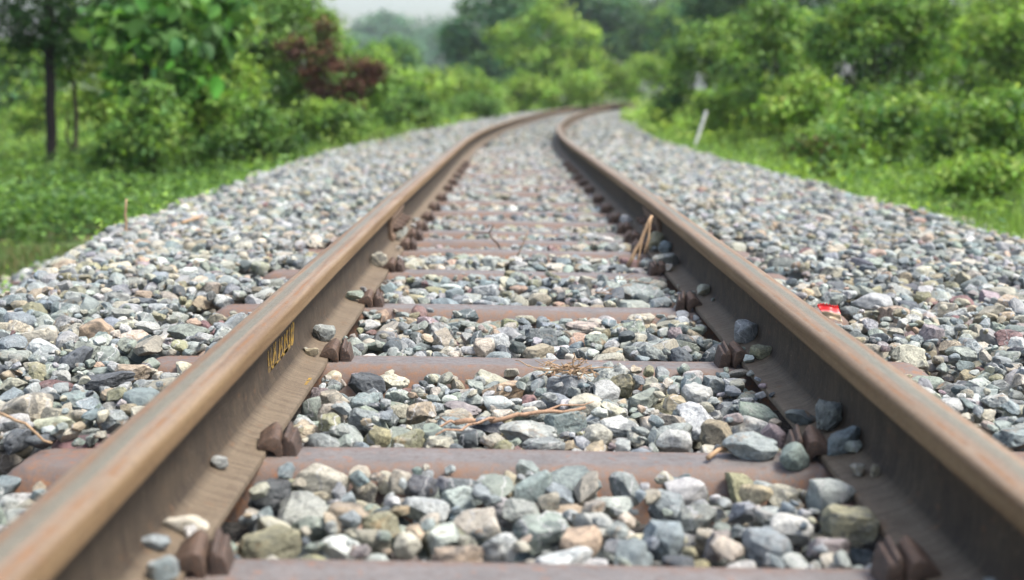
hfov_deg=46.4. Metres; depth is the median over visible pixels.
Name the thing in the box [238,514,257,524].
stone
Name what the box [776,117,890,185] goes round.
bush
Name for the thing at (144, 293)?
stone
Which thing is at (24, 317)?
stone
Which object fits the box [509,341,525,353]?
stone
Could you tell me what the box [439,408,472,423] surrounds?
stone
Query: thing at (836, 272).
stone
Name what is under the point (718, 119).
bush
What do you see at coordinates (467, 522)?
stone
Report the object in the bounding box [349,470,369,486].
stone
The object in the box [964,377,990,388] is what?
stone
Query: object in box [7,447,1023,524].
sleeper
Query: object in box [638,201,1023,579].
rail
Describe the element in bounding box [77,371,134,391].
stone
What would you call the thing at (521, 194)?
sleeper
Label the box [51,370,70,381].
stone
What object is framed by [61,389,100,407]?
stone
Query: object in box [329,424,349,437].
stone
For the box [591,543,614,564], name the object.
stone
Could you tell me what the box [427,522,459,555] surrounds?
stone
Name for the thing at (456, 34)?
shadowed tree
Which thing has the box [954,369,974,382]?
stone
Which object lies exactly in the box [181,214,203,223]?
dry stalk
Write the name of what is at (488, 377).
stone
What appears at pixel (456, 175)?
rail clip
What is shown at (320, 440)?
stone
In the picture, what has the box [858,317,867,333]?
stone
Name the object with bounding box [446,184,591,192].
sleeper
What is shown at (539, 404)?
stone
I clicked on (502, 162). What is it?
sleeper
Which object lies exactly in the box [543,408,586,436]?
stone
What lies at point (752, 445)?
stone
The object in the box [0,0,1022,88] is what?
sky
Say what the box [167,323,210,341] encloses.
stone
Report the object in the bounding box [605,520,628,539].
stone
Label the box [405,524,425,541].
stone
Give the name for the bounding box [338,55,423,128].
pale bush
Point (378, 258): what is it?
stone
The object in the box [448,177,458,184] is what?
rail clip
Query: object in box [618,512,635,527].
stone
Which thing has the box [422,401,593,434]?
dry root
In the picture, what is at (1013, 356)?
stone
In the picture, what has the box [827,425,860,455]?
stone
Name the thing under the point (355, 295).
stone
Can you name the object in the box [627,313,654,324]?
stone
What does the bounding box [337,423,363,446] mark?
stone
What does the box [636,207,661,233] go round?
fishplate
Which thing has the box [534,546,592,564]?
stone
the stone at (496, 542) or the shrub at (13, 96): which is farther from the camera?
the shrub at (13, 96)
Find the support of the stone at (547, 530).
on the ballast
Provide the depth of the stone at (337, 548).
1.62 m
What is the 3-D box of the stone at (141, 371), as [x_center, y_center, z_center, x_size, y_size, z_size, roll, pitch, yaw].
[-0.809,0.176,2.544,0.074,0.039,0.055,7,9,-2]
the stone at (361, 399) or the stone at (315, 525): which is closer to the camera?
the stone at (315, 525)
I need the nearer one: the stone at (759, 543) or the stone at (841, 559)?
the stone at (841, 559)
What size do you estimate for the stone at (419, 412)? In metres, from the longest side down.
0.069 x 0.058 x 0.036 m
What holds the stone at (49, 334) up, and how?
on the ballast
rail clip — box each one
[175,527,234,577]
[257,421,302,456]
[320,338,353,362]
[358,288,384,307]
[383,257,405,272]
[399,237,417,250]
[406,228,423,240]
[415,220,428,230]
[420,211,434,221]
[428,201,441,210]
[435,193,447,201]
[443,183,453,191]
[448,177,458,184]
[452,172,461,178]
[456,167,464,173]
[462,160,470,165]
[562,161,570,166]
[566,164,573,170]
[569,168,577,173]
[573,173,582,180]
[578,178,588,186]
[584,185,594,192]
[592,194,604,203]
[599,203,613,212]
[608,212,620,223]
[616,221,632,233]
[624,229,640,242]
[631,239,646,253]
[647,260,665,275]
[675,290,701,311]
[714,340,748,367]
[785,424,827,461]
[870,534,940,579]
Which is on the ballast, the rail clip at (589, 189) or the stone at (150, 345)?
the stone at (150, 345)
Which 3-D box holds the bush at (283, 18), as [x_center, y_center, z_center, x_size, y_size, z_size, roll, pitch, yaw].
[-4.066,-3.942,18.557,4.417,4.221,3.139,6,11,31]
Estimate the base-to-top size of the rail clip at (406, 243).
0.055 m
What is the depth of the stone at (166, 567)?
1.45 m
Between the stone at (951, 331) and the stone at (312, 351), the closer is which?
the stone at (312, 351)
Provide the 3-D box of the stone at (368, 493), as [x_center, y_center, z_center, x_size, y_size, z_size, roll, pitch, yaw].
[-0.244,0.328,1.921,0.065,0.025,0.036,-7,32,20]
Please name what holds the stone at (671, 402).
on the ballast
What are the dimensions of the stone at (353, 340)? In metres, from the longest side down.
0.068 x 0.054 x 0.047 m
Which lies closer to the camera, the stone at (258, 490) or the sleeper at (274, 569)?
the sleeper at (274, 569)
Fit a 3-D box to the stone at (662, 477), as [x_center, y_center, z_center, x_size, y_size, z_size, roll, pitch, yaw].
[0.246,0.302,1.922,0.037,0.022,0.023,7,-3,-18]
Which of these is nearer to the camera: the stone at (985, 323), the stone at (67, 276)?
the stone at (985, 323)
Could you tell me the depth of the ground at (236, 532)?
8.63 m
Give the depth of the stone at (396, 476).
1.88 m
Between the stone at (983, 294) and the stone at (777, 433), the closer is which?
the stone at (777, 433)
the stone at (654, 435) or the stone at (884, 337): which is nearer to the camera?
the stone at (654, 435)
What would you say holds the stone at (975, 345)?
on the ballast
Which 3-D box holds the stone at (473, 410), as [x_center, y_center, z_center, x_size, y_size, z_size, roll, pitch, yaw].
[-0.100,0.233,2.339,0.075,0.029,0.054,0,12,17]
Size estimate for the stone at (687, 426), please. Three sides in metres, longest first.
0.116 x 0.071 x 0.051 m
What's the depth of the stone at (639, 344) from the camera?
2.88 m
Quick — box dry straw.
[594,273,653,293]
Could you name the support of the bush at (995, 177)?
on the ground at (236, 532)
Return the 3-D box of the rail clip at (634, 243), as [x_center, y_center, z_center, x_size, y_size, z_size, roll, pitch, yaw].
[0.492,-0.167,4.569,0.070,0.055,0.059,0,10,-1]
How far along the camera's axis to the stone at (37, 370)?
2.45 m
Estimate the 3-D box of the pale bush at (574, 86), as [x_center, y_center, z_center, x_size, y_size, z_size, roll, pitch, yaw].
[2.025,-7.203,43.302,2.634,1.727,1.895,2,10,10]
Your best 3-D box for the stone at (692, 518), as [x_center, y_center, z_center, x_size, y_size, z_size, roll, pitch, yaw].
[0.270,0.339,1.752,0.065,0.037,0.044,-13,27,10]
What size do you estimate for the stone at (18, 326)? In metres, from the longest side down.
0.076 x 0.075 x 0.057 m
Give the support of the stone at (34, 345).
on the ballast
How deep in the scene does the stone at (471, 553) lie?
1.59 m
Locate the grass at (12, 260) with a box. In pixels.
[0,87,1023,282]
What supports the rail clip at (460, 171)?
on the sleeper at (472, 175)
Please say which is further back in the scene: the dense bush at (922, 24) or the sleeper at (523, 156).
the dense bush at (922, 24)
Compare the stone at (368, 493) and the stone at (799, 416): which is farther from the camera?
the stone at (799, 416)
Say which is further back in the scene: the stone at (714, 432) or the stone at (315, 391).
the stone at (315, 391)
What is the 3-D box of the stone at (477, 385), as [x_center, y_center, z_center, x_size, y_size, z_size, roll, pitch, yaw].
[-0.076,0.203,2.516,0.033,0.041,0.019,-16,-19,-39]
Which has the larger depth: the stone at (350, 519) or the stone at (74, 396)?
the stone at (74, 396)
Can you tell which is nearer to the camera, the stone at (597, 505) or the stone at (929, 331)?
the stone at (597, 505)
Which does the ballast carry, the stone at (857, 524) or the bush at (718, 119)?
the stone at (857, 524)
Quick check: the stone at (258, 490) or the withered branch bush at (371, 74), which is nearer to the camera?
the stone at (258, 490)
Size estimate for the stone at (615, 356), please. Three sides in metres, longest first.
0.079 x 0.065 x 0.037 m
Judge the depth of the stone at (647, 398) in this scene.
2.42 m
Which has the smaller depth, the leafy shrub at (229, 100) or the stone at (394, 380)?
the stone at (394, 380)
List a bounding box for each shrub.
[0,35,68,131]
[0,69,68,119]
[0,79,73,140]
[44,51,175,153]
[72,75,196,196]
[130,62,260,175]
[180,98,322,176]
[270,92,379,158]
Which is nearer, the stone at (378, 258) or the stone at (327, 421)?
the stone at (327, 421)
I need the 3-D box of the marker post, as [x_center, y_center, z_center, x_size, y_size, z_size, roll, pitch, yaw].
[2.598,-2.077,16.886,0.036,0.982,0.040,21,-5,-37]
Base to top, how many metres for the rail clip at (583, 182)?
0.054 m
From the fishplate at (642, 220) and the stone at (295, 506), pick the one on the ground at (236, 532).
the stone at (295, 506)
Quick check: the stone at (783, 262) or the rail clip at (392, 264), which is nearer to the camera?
the rail clip at (392, 264)
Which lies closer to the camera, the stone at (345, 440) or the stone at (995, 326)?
the stone at (345, 440)
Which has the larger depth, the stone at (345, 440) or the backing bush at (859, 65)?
the backing bush at (859, 65)
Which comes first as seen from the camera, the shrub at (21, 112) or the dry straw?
the dry straw
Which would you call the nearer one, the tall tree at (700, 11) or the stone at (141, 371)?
the stone at (141, 371)
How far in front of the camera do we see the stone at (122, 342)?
2.77 m
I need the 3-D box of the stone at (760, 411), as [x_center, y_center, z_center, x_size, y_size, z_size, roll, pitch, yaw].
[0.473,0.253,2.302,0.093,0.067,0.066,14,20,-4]
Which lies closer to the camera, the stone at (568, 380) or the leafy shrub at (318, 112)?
the stone at (568, 380)
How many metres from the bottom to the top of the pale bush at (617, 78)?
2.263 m
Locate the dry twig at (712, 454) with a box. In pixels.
[705,447,727,459]
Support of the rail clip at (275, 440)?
on the sleeper at (48, 468)
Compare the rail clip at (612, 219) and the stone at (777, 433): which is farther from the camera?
the rail clip at (612, 219)
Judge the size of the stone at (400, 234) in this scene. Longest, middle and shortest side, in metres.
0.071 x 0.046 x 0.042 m
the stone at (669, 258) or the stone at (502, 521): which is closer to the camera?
the stone at (502, 521)
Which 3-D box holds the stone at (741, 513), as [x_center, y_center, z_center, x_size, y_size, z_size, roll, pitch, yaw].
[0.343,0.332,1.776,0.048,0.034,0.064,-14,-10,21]
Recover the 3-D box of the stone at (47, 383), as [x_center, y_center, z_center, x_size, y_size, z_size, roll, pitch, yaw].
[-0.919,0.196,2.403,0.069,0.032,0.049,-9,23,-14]
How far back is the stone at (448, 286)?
3.75 m
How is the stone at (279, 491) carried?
on the ground at (236, 532)
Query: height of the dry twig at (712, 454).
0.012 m
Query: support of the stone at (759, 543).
on the ballast
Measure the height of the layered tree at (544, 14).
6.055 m
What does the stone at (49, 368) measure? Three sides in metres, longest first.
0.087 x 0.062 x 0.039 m
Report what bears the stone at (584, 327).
on the ballast
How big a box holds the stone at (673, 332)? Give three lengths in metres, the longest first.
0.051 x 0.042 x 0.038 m
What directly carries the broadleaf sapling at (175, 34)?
on the ground at (236, 532)
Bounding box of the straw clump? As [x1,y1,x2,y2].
[515,353,612,379]
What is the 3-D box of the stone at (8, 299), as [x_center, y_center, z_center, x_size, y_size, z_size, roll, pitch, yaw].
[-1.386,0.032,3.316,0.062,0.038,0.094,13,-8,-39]
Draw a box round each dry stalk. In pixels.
[0,412,52,443]
[124,199,127,230]
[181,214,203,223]
[517,230,528,255]
[625,215,652,267]
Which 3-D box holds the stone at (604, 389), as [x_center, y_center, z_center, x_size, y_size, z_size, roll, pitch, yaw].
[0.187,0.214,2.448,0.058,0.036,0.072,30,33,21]
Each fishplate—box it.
[388,205,410,240]
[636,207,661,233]
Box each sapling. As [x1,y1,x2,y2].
[69,0,258,179]
[179,61,238,165]
[209,0,277,164]
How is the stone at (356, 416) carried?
on the ground at (236, 532)
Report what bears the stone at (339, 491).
on the ballast
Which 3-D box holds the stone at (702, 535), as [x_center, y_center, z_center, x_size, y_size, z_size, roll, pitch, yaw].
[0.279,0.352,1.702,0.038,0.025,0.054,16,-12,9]
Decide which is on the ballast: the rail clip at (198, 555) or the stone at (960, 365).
the stone at (960, 365)
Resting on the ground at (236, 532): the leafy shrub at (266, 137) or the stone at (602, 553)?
the leafy shrub at (266, 137)
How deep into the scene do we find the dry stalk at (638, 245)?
4.26 m
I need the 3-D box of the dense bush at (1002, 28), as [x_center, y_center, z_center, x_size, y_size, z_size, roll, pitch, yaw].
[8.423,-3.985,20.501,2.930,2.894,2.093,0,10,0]
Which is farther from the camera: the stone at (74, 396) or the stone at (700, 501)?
the stone at (74, 396)
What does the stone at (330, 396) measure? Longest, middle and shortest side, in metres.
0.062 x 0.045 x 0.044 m
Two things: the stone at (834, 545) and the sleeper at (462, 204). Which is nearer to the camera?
the stone at (834, 545)
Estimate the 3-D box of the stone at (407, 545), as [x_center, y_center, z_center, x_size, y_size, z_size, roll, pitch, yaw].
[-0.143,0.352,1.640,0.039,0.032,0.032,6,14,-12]
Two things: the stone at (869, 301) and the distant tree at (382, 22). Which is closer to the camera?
the stone at (869, 301)
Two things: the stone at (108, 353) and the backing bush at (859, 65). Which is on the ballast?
the stone at (108, 353)
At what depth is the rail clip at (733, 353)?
2.67 m
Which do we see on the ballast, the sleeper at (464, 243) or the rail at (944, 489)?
the sleeper at (464, 243)
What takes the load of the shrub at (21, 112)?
on the ground at (236, 532)
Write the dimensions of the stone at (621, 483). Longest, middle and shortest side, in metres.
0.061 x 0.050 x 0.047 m
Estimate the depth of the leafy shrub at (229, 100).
13.23 m
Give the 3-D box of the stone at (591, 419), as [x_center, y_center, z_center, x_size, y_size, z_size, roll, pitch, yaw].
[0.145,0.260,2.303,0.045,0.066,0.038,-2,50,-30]
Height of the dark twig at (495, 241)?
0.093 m
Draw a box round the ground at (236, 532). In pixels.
[0,82,1023,568]
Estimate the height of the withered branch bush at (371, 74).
2.331 m
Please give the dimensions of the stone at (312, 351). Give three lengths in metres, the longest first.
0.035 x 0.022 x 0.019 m
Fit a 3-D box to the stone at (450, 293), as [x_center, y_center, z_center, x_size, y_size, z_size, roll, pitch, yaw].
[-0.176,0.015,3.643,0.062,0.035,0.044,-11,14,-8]
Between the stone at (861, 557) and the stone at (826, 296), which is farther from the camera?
the stone at (826, 296)
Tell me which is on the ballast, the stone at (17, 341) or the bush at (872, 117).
the stone at (17, 341)
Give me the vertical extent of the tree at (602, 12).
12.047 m
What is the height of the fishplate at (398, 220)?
0.096 m
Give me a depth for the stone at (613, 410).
2.30 m
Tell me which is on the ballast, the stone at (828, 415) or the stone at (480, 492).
the stone at (480, 492)
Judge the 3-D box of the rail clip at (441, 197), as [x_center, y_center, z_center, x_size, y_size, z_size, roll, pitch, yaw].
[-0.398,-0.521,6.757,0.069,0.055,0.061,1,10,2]
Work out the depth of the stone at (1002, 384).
2.50 m
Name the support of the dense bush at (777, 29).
on the ground at (236, 532)
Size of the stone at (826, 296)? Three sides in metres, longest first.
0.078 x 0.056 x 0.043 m
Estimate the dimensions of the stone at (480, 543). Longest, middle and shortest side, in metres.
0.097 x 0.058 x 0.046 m
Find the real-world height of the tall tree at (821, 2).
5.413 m
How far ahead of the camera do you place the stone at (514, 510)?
1.76 m
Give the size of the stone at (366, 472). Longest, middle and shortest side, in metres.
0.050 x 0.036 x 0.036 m
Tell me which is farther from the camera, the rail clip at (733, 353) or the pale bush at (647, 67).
the pale bush at (647, 67)
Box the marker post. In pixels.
[692,110,707,149]
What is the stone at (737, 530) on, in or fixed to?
on the ballast
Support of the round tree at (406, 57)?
on the ground at (236, 532)
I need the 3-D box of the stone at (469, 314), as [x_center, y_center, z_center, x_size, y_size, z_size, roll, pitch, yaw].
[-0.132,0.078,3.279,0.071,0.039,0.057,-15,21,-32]
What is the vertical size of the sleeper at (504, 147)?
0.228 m
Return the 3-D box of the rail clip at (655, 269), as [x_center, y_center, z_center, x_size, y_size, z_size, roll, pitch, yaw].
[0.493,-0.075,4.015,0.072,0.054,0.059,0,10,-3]
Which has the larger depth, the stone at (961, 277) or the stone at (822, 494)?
the stone at (961, 277)
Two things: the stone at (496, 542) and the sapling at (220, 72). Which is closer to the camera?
the stone at (496, 542)
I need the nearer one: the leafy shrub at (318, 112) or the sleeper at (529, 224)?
the sleeper at (529, 224)
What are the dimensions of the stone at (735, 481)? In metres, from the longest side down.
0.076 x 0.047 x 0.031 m
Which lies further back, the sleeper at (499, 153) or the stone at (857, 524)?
the sleeper at (499, 153)
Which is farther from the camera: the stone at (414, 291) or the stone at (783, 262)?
the stone at (783, 262)
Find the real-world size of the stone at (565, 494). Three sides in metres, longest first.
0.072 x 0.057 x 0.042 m
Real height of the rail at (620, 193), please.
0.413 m
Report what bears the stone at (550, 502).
on the stone at (546, 511)
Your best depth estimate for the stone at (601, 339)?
2.90 m
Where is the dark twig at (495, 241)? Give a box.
[471,224,500,247]
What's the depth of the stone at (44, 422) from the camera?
2.11 m
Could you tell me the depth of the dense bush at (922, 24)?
15.97 m
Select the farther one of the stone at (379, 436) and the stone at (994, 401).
the stone at (994, 401)
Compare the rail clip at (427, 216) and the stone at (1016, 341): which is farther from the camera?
the rail clip at (427, 216)
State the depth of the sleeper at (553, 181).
8.70 m
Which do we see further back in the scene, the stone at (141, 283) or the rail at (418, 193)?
the rail at (418, 193)
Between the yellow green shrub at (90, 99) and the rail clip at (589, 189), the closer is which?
the rail clip at (589, 189)
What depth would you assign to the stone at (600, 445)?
2.09 m
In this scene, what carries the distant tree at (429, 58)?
on the ground at (236, 532)
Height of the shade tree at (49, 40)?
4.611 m
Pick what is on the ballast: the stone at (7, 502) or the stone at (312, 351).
the stone at (7, 502)
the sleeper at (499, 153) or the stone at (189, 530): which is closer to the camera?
the stone at (189, 530)
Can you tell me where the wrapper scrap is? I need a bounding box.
[817,303,841,321]
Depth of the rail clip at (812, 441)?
2.00 m
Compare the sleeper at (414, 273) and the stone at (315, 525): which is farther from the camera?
the sleeper at (414, 273)
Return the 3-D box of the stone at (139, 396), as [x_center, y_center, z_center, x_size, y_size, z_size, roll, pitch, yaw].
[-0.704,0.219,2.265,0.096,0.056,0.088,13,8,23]
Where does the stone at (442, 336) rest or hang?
on the ballast
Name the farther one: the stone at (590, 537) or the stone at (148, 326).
the stone at (148, 326)
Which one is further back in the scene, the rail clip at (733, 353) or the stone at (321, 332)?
the stone at (321, 332)
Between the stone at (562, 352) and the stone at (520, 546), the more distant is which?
the stone at (562, 352)
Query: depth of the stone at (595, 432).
2.15 m
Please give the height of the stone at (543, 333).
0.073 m
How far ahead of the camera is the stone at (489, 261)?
4.14 m
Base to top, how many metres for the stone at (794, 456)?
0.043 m
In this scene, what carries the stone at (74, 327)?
on the ballast
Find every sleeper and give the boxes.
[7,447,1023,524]
[146,356,928,409]
[184,559,874,579]
[210,304,848,342]
[263,269,787,294]
[299,248,749,272]
[338,230,712,238]
[368,200,668,208]
[416,239,728,251]
[422,220,618,229]
[432,210,617,221]
[445,191,600,202]
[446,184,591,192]
[458,173,579,179]
[459,178,577,183]
[461,169,569,173]
[464,165,564,168]
[469,158,531,160]
[472,153,558,155]
[474,162,558,164]
[477,156,562,159]
[480,147,555,149]
[484,151,557,153]
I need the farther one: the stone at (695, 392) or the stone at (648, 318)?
the stone at (648, 318)
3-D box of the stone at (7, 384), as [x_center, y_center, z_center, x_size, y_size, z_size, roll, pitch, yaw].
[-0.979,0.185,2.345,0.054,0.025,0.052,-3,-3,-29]
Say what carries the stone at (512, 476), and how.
on the ballast
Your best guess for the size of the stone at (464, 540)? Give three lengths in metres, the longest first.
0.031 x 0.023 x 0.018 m
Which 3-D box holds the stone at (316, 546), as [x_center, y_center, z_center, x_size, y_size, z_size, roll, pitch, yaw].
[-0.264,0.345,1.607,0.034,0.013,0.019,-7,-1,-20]
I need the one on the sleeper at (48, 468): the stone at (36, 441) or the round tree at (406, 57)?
the stone at (36, 441)
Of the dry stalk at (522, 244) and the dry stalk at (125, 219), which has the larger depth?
the dry stalk at (125, 219)
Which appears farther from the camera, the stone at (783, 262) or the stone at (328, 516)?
the stone at (783, 262)
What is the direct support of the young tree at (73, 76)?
on the ground at (236, 532)
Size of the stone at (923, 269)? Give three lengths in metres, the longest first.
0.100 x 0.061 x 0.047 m
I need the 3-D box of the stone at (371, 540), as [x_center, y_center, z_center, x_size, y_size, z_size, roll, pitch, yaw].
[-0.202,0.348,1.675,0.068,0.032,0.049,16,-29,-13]
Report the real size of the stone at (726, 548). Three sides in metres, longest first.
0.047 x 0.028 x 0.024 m
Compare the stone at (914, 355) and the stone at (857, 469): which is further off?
the stone at (914, 355)
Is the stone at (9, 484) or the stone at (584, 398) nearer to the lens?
the stone at (9, 484)
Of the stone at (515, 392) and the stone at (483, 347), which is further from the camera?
the stone at (483, 347)
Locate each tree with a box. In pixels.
[0,0,156,170]
[34,0,130,157]
[343,29,479,82]
[345,6,425,50]
[355,39,403,66]
[379,31,425,95]
[401,11,464,69]
[432,0,541,102]
[468,0,610,105]
[478,0,654,102]
[610,0,748,96]
[639,0,714,73]
[672,0,829,73]
[809,0,929,80]
[952,0,1018,84]
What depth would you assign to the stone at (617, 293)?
3.59 m
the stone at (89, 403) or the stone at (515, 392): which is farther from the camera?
the stone at (515, 392)
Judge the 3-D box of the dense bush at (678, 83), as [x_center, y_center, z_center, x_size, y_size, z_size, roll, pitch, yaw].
[4.004,-4.334,24.740,2.794,2.719,1.948,0,10,0]
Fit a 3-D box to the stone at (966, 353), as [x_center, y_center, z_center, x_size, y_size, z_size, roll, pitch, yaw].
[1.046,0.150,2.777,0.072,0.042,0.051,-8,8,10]
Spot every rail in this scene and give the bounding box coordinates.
[0,199,405,579]
[385,101,650,240]
[554,100,687,240]
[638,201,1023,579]
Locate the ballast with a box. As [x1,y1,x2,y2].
[0,106,1023,579]
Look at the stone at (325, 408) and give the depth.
2.29 m
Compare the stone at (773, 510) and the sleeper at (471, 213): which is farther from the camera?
the sleeper at (471, 213)
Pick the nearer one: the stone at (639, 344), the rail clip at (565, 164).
the stone at (639, 344)
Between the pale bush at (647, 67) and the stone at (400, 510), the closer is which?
the stone at (400, 510)
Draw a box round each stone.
[0,334,27,349]
[0,350,31,365]
[0,378,27,390]
[0,387,24,401]
[0,392,53,416]
[0,413,29,432]
[0,475,21,495]
[0,495,18,511]
[2,295,23,306]
[3,311,37,328]
[3,428,31,454]
[6,319,33,332]
[11,302,47,313]
[19,326,57,349]
[24,363,56,382]
[24,434,55,448]
[27,338,60,352]
[27,362,46,380]
[32,344,61,363]
[33,416,81,436]
[39,379,73,391]
[40,407,75,421]
[50,302,79,317]
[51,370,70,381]
[53,315,83,331]
[56,272,75,281]
[56,428,78,441]
[59,346,93,373]
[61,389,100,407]
[62,323,80,336]
[70,341,100,358]
[76,397,105,410]
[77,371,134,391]
[79,318,114,338]
[93,345,119,362]
[95,409,128,433]
[106,388,126,401]
[114,364,150,382]
[116,337,131,352]
[117,330,147,340]
[120,387,158,416]
[127,277,146,289]
[131,297,157,311]
[133,335,162,355]
[134,290,152,297]
[134,321,159,332]
[137,312,160,334]
[142,533,170,550]
[146,555,178,579]
[162,515,209,533]
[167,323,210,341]
[183,524,196,537]
[210,455,227,467]
[237,524,301,558]
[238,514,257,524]
[249,482,269,499]
[251,478,291,510]
[256,516,291,531]
[257,506,273,518]
[277,491,327,526]
[278,462,294,479]
[292,516,328,542]
[296,463,348,501]
[297,419,322,439]
[301,396,320,420]
[304,541,328,551]
[305,348,318,355]
[305,433,339,446]
[310,387,327,397]
[312,324,335,340]
[317,403,347,421]
[318,412,340,431]
[319,389,348,404]
[322,534,360,559]
[324,512,344,534]
[328,501,369,523]
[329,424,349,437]
[331,401,351,414]
[331,482,345,499]
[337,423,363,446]
[338,434,354,446]
[338,510,360,528]
[344,529,390,553]
[345,290,363,299]
[347,337,367,355]
[347,392,379,416]
[348,372,385,394]
[348,408,380,434]
[348,465,370,493]
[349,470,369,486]
[349,544,370,559]
[350,481,377,502]
[362,511,400,538]
[363,425,391,446]
[370,251,387,266]
[373,409,392,420]
[381,373,409,389]
[382,338,402,351]
[385,389,415,404]
[389,469,411,494]
[390,506,409,515]
[391,429,424,447]
[394,532,421,559]
[395,227,407,238]
[401,496,451,522]
[405,401,436,424]
[405,474,437,496]
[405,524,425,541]
[409,289,429,296]
[423,423,443,439]
[424,322,453,335]
[424,435,453,447]
[425,286,445,296]
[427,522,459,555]
[431,327,456,346]
[431,545,484,561]
[437,416,469,439]
[439,284,460,289]
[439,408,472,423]
[439,478,475,497]
[440,485,479,510]
[443,401,481,416]
[445,287,463,298]
[451,308,478,321]
[453,507,500,539]
[457,534,476,545]
[458,321,478,331]
[458,391,483,406]
[458,429,477,448]
[468,379,483,394]
[469,416,503,434]
[469,528,485,541]
[471,283,499,296]
[471,484,490,502]
[473,337,494,356]
[474,369,509,385]
[475,473,515,505]
[476,528,511,546]
[478,380,524,412]
[479,255,504,270]
[481,533,517,562]
[483,395,514,414]
[484,333,510,350]
[484,535,504,548]
[490,497,513,529]
[492,409,512,417]
[495,345,512,357]
[498,420,556,444]
[502,498,540,523]
[503,470,520,498]
[509,285,527,292]
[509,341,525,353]
[512,470,551,502]
[512,512,569,555]
[512,541,531,552]
[515,459,539,476]
[522,343,553,358]
[522,400,545,409]
[522,437,564,449]
[525,328,557,346]
[528,293,550,305]
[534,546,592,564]
[538,492,559,511]
[538,510,561,555]
[542,392,568,409]
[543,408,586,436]
[545,263,564,271]
[546,373,585,398]
[546,482,574,504]
[550,465,601,505]
[554,503,582,527]
[556,347,584,359]
[559,525,601,557]
[565,321,600,333]
[568,393,600,415]
[572,512,612,542]
[574,471,597,503]
[581,499,605,512]
[583,424,612,444]
[584,333,607,347]
[584,440,607,450]
[586,415,600,426]
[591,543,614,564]
[592,352,624,360]
[592,363,640,390]
[593,379,619,400]
[594,496,633,518]
[600,401,626,417]
[600,415,638,437]
[603,287,624,306]
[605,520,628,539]
[608,471,639,505]
[609,320,645,347]
[610,374,634,398]
[614,537,652,565]
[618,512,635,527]
[619,215,632,223]
[619,283,665,299]
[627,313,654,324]
[628,387,659,412]
[631,341,654,346]
[637,345,668,361]
[641,519,684,561]
[644,488,660,504]
[646,426,660,445]
[648,422,692,451]
[649,231,665,250]
[649,489,684,520]
[651,253,678,265]
[654,471,673,483]
[655,429,691,452]
[657,413,685,425]
[658,241,671,253]
[662,394,685,411]
[664,477,706,505]
[666,264,672,270]
[667,327,682,338]
[667,346,692,361]
[675,339,699,353]
[677,401,712,441]
[677,503,716,533]
[680,532,696,552]
[681,373,701,388]
[681,382,712,402]
[685,499,710,506]
[695,528,713,544]
[697,284,709,295]
[699,343,720,361]
[699,419,731,452]
[702,375,726,399]
[703,529,730,561]
[711,535,743,560]
[722,431,778,461]
[724,472,753,502]
[727,501,756,524]
[730,524,745,537]
[732,415,767,433]
[734,319,757,343]
[739,401,779,421]
[739,484,773,504]
[741,526,791,567]
[743,354,754,362]
[749,344,771,359]
[749,506,781,527]
[760,423,785,449]
[767,257,792,268]
[768,483,799,507]
[770,512,813,545]
[779,442,809,470]
[784,409,815,424]
[805,478,855,515]
[806,537,850,557]
[815,399,841,430]
[819,504,879,543]
[820,266,847,280]
[820,292,846,306]
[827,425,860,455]
[833,550,852,568]
[844,440,862,452]
[847,548,873,566]
[849,463,864,475]
[852,293,892,309]
[858,264,876,271]
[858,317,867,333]
[862,318,877,329]
[869,333,893,343]
[870,464,879,476]
[887,233,903,238]
[890,344,928,369]
[913,291,930,303]
[915,266,935,274]
[918,324,944,355]
[937,324,958,339]
[938,340,961,353]
[945,345,977,362]
[954,271,970,284]
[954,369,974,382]
[955,360,974,371]
[958,337,982,360]
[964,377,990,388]
[974,305,1008,316]
[978,290,1000,303]
[979,318,990,327]
[980,328,999,346]
[981,393,1009,410]
[990,322,1005,331]
[991,379,1009,391]
[992,427,1023,451]
[994,329,1022,345]
[995,351,1020,362]
[997,294,1018,311]
[999,401,1020,416]
[1008,336,1023,347]
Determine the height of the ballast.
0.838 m
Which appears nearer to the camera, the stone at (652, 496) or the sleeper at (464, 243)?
the stone at (652, 496)
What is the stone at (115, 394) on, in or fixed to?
on the ballast
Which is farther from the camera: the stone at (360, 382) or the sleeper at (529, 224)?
the sleeper at (529, 224)
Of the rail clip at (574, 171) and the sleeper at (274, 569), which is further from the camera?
the rail clip at (574, 171)
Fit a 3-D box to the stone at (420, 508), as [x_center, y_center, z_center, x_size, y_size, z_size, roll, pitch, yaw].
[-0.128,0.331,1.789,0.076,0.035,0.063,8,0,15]
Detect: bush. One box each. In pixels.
[102,0,404,158]
[266,13,394,148]
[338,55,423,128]
[368,78,452,131]
[404,63,472,115]
[439,87,509,119]
[444,62,514,113]
[493,64,563,111]
[534,67,604,110]
[574,55,646,109]
[613,51,679,107]
[637,15,761,134]
[680,71,784,146]
[708,0,842,143]
[721,0,979,108]
[743,64,864,163]
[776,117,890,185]
[792,0,979,140]
[812,87,952,172]
[900,81,1023,175]
[910,0,1023,120]
[917,143,1023,209]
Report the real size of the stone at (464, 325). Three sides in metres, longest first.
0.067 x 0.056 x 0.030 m

